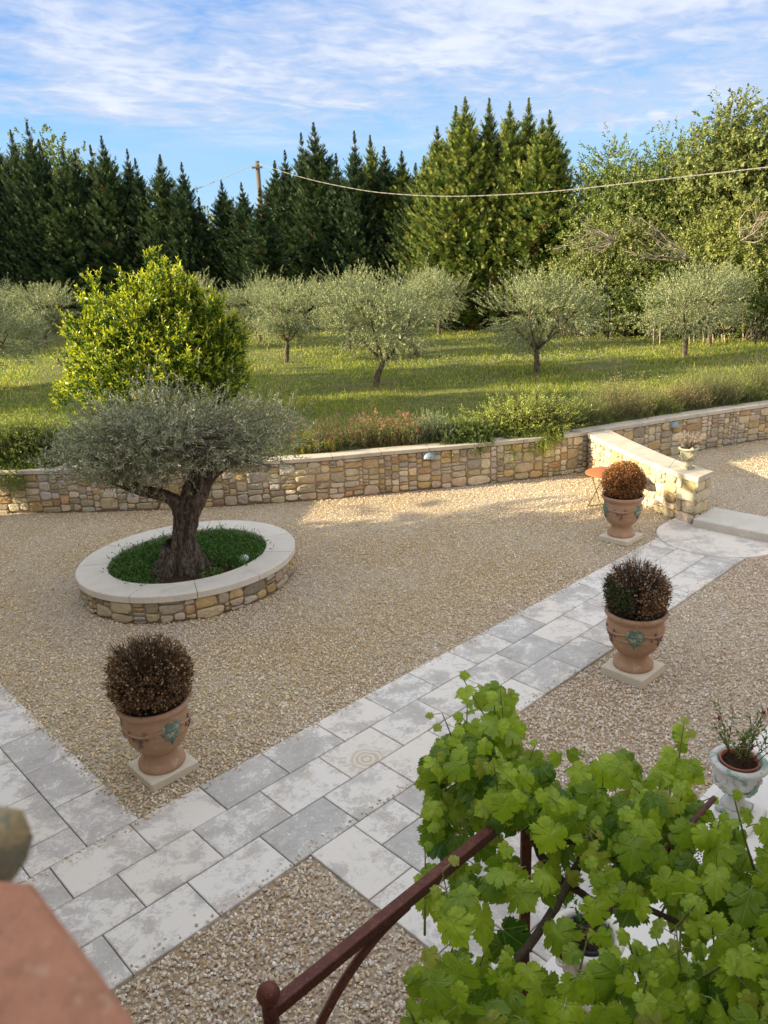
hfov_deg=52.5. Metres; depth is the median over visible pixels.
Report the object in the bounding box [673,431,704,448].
dry plant
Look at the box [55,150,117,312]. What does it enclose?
cypress tree
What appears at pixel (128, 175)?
cypress tree
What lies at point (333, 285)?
olive tree
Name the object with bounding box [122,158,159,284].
cypress tree
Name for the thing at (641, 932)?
terrace
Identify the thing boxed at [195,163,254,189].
overhead cable
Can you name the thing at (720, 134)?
oak tree
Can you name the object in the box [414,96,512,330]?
cypress tree
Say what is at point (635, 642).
terracotta urn
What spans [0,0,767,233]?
sky
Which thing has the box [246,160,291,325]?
cypress tree
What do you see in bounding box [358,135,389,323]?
cypress tree
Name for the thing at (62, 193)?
cypress tree
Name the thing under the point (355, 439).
salvia bush
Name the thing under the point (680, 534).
landing slab
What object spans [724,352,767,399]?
border shrub
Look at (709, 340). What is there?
olive tree
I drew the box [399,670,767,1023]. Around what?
grape vine
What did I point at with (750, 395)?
border shrub
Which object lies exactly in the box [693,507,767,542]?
stone step
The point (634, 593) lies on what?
box shrub
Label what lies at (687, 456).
stone urn
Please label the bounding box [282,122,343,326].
cypress tree
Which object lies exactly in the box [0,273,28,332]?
olive tree
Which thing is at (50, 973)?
stone house
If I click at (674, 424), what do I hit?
wall lamp
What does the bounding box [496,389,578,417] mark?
rosemary bush
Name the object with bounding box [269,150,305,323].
cypress tree
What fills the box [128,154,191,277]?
cypress tree
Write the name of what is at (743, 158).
oak tree
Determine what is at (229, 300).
olive tree
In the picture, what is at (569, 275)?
hedge shrub
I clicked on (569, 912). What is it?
stone urn
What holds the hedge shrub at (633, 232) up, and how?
on the lawn ground at (444, 349)
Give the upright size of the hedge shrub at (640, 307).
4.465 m
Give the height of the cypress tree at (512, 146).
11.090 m
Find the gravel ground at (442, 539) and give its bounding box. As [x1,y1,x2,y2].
[0,439,767,1023]
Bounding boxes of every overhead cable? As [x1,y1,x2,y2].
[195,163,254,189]
[257,163,767,196]
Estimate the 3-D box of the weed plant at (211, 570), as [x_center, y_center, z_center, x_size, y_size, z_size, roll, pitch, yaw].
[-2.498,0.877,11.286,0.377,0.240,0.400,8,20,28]
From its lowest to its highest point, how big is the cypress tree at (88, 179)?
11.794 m
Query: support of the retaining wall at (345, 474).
on the gravel ground at (442, 539)
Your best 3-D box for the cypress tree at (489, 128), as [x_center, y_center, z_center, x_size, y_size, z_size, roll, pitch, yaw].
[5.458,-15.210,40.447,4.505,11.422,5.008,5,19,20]
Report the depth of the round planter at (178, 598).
11.08 m
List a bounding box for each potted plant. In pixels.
[570,894,617,944]
[708,699,767,765]
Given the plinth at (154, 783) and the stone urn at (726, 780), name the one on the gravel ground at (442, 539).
the plinth at (154, 783)
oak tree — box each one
[645,83,767,264]
[680,107,767,253]
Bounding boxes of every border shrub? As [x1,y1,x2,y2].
[576,368,662,421]
[627,388,685,414]
[657,376,718,410]
[673,356,757,406]
[710,374,767,403]
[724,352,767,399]
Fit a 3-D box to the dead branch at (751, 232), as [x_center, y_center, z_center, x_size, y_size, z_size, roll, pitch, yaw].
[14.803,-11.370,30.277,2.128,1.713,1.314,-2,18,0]
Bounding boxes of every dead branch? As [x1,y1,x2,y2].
[554,213,616,257]
[620,214,689,260]
[734,198,767,242]
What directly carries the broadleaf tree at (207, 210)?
on the lawn ground at (444, 349)
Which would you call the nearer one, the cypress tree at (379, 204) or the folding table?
the folding table
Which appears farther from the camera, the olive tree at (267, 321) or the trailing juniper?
the olive tree at (267, 321)
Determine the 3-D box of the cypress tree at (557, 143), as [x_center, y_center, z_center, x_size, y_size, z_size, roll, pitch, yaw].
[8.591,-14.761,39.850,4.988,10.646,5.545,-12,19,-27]
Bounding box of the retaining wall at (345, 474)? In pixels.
[0,400,767,512]
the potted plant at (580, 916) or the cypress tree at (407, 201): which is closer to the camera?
the potted plant at (580, 916)
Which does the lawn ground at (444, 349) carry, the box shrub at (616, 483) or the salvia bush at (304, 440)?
the salvia bush at (304, 440)
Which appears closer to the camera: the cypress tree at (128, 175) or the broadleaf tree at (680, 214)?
the broadleaf tree at (680, 214)
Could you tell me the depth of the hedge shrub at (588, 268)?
34.81 m
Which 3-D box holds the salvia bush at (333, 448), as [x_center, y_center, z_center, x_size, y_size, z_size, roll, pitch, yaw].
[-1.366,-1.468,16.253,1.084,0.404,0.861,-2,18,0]
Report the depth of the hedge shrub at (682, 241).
32.68 m
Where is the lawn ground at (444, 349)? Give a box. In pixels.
[0,323,767,465]
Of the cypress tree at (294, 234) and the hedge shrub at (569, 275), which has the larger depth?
the cypress tree at (294, 234)
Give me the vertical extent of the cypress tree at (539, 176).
10.097 m
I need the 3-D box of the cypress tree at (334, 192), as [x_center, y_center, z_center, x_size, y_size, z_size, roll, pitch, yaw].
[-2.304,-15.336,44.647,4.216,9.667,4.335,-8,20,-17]
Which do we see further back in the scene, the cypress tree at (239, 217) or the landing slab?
the cypress tree at (239, 217)
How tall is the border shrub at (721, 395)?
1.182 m
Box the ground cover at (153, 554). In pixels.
[99,524,273,585]
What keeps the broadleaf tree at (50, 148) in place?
on the lawn ground at (444, 349)
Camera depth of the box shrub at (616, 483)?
12.58 m
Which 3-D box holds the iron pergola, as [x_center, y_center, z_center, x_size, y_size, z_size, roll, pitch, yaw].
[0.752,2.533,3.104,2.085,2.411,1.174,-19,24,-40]
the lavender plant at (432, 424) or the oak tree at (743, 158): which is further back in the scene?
the oak tree at (743, 158)
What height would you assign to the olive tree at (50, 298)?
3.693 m
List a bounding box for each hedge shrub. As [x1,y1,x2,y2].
[520,258,611,336]
[528,214,614,335]
[532,209,647,335]
[569,266,663,339]
[573,191,700,335]
[586,265,692,340]
[600,221,705,335]
[632,197,764,337]
[671,173,767,337]
[708,225,767,338]
[713,269,767,341]
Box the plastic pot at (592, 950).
[570,914,611,956]
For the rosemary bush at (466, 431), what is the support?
on the lawn ground at (444, 349)
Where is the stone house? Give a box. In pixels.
[0,806,135,1023]
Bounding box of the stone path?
[0,538,744,990]
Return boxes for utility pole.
[252,161,262,214]
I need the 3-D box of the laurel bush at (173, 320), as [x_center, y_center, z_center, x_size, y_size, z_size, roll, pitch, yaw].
[-5.802,-4.151,18.895,5.399,4.409,4.493,-2,18,0]
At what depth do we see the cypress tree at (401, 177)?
43.09 m
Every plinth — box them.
[127,751,198,791]
[599,532,642,546]
[601,658,664,688]
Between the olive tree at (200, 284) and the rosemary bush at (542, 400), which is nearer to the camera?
the rosemary bush at (542, 400)
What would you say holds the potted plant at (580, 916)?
on the plastic pot at (592, 950)
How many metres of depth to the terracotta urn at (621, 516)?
12.72 m
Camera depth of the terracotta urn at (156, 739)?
7.21 m
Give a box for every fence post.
[607,307,609,338]
[754,319,758,344]
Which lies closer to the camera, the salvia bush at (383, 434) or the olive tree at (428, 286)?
the salvia bush at (383, 434)
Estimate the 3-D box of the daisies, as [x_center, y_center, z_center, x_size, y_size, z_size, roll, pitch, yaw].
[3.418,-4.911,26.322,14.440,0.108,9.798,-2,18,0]
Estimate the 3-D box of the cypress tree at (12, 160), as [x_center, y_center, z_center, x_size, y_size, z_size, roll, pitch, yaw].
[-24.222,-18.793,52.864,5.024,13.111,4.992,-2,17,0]
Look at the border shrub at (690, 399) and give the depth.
18.70 m
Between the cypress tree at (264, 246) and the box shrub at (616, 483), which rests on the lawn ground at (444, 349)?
the cypress tree at (264, 246)
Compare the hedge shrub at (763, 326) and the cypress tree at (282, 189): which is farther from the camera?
the cypress tree at (282, 189)
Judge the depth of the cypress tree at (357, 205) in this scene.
43.04 m
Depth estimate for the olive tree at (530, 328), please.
24.77 m
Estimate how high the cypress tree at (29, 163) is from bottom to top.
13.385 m
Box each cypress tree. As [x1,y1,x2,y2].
[0,129,49,326]
[0,147,29,305]
[0,189,19,325]
[6,122,72,328]
[28,139,77,330]
[34,147,106,323]
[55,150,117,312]
[77,145,125,307]
[81,135,145,307]
[120,149,150,281]
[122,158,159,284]
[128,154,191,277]
[159,162,217,302]
[187,198,227,325]
[202,180,241,325]
[216,182,260,326]
[232,187,296,332]
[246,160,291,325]
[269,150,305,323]
[281,132,320,326]
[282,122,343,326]
[308,153,362,323]
[329,130,388,325]
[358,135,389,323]
[358,146,403,319]
[375,151,414,312]
[381,163,420,325]
[391,155,429,325]
[392,125,470,329]
[409,105,498,329]
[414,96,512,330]
[460,98,513,328]
[465,101,537,327]
[483,118,579,326]
[510,109,585,318]
[518,97,545,246]
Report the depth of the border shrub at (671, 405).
18.36 m
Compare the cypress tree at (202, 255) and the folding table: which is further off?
the cypress tree at (202, 255)
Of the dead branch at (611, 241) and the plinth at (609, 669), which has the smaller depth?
the plinth at (609, 669)
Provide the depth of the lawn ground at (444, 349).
26.80 m
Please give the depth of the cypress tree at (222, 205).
47.96 m
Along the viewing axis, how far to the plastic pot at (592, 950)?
4.70 m
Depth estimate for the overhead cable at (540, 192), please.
26.66 m
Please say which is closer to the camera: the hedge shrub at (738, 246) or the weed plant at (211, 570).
the weed plant at (211, 570)
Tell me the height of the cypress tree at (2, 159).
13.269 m
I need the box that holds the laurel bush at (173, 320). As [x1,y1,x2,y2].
[48,244,257,421]
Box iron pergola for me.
[256,796,759,1023]
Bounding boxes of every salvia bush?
[275,428,335,453]
[276,415,305,437]
[292,413,379,449]
[294,434,343,453]
[351,408,427,446]
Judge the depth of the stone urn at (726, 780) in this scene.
6.27 m
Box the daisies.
[266,348,682,393]
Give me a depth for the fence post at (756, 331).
30.08 m
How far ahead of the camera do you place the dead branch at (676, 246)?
31.81 m
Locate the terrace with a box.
[543,726,767,984]
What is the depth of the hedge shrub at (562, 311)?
35.78 m
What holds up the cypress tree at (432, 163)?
on the lawn ground at (444, 349)
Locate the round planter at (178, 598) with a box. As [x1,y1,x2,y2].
[75,520,296,623]
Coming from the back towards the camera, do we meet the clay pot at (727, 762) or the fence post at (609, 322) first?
the fence post at (609, 322)
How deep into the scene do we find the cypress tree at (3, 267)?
52.62 m
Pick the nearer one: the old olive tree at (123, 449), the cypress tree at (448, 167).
the old olive tree at (123, 449)
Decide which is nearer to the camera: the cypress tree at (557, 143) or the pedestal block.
the pedestal block
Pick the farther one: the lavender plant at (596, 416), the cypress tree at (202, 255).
the cypress tree at (202, 255)
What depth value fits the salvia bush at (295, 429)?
17.37 m
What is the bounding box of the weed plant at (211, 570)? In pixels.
[195,563,222,577]
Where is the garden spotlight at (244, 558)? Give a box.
[239,554,248,563]
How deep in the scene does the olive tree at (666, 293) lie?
26.87 m
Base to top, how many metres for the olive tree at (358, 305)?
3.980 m
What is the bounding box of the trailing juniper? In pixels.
[0,401,100,504]
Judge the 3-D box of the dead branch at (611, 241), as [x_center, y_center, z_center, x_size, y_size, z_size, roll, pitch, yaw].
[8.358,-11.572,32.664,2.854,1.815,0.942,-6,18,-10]
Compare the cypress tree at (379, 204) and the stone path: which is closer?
the stone path
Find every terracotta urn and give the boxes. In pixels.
[115,684,190,774]
[601,492,644,537]
[604,603,668,673]
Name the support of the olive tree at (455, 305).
on the lawn ground at (444, 349)
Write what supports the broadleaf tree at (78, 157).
on the lawn ground at (444, 349)
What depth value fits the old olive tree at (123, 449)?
10.74 m
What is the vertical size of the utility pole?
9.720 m
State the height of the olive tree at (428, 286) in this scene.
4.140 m
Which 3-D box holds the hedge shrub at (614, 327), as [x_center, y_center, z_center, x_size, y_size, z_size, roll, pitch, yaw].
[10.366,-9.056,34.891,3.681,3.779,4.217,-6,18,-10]
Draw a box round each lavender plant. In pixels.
[405,406,459,444]
[560,387,615,428]
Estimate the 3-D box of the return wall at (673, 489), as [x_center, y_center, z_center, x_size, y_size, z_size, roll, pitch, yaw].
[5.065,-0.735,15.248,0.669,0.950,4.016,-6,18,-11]
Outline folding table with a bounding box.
[585,467,609,513]
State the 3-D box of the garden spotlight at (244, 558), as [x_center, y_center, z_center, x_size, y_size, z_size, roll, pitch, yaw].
[-2.135,0.745,11.821,0.172,0.167,0.174,-2,18,0]
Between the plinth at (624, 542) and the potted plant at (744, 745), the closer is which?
the potted plant at (744, 745)
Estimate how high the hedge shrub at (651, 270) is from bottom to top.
5.424 m
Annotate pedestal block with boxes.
[709,789,766,835]
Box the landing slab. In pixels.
[656,518,767,559]
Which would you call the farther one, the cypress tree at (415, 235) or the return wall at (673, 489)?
the cypress tree at (415, 235)
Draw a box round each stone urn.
[553,906,624,1012]
[678,446,699,469]
[709,744,767,819]
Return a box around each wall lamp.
[423,452,434,458]
[669,421,678,427]
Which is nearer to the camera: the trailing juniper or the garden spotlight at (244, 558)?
the garden spotlight at (244, 558)
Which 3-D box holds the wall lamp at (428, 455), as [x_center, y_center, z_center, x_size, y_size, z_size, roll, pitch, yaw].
[0.939,-1.162,16.068,0.260,0.130,0.130,-5,18,-9]
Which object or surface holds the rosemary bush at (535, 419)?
on the lawn ground at (444, 349)
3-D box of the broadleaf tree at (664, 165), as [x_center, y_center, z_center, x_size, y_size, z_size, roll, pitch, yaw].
[13.078,-13.380,36.779,6.940,9.653,6.586,-10,20,-23]
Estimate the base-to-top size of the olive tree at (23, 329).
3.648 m
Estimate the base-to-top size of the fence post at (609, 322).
1.621 m
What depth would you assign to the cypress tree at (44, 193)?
50.65 m
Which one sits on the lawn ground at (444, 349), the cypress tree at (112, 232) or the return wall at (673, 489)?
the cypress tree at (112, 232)
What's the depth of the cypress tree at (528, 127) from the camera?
39.62 m
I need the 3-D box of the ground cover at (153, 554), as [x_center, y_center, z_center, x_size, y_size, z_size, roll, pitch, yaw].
[-3.048,0.599,12.101,2.605,0.327,2.289,-8,19,-16]
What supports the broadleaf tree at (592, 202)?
on the lawn ground at (444, 349)
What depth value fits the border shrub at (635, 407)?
17.90 m
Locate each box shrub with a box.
[97,627,200,716]
[597,460,648,499]
[601,554,679,626]
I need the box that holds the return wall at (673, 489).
[588,429,713,523]
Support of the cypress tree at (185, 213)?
on the lawn ground at (444, 349)
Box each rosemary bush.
[401,413,522,466]
[455,385,604,471]
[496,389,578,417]
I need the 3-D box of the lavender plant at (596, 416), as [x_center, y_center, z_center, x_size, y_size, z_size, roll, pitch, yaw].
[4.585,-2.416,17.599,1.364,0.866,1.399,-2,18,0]
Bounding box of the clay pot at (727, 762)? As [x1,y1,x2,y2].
[720,748,759,772]
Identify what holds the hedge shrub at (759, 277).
on the lawn ground at (444, 349)
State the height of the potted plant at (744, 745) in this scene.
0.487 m
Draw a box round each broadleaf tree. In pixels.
[4,118,91,176]
[51,141,143,186]
[196,187,233,237]
[541,122,679,271]
[583,116,710,257]
[625,127,745,320]
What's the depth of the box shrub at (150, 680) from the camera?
7.08 m
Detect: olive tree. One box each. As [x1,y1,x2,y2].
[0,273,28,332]
[0,278,85,348]
[0,290,61,369]
[23,347,334,579]
[158,265,235,322]
[216,262,309,342]
[235,273,331,362]
[303,258,387,349]
[308,259,442,386]
[360,254,463,356]
[403,266,475,334]
[470,257,625,374]
[626,242,758,357]
[667,252,765,345]

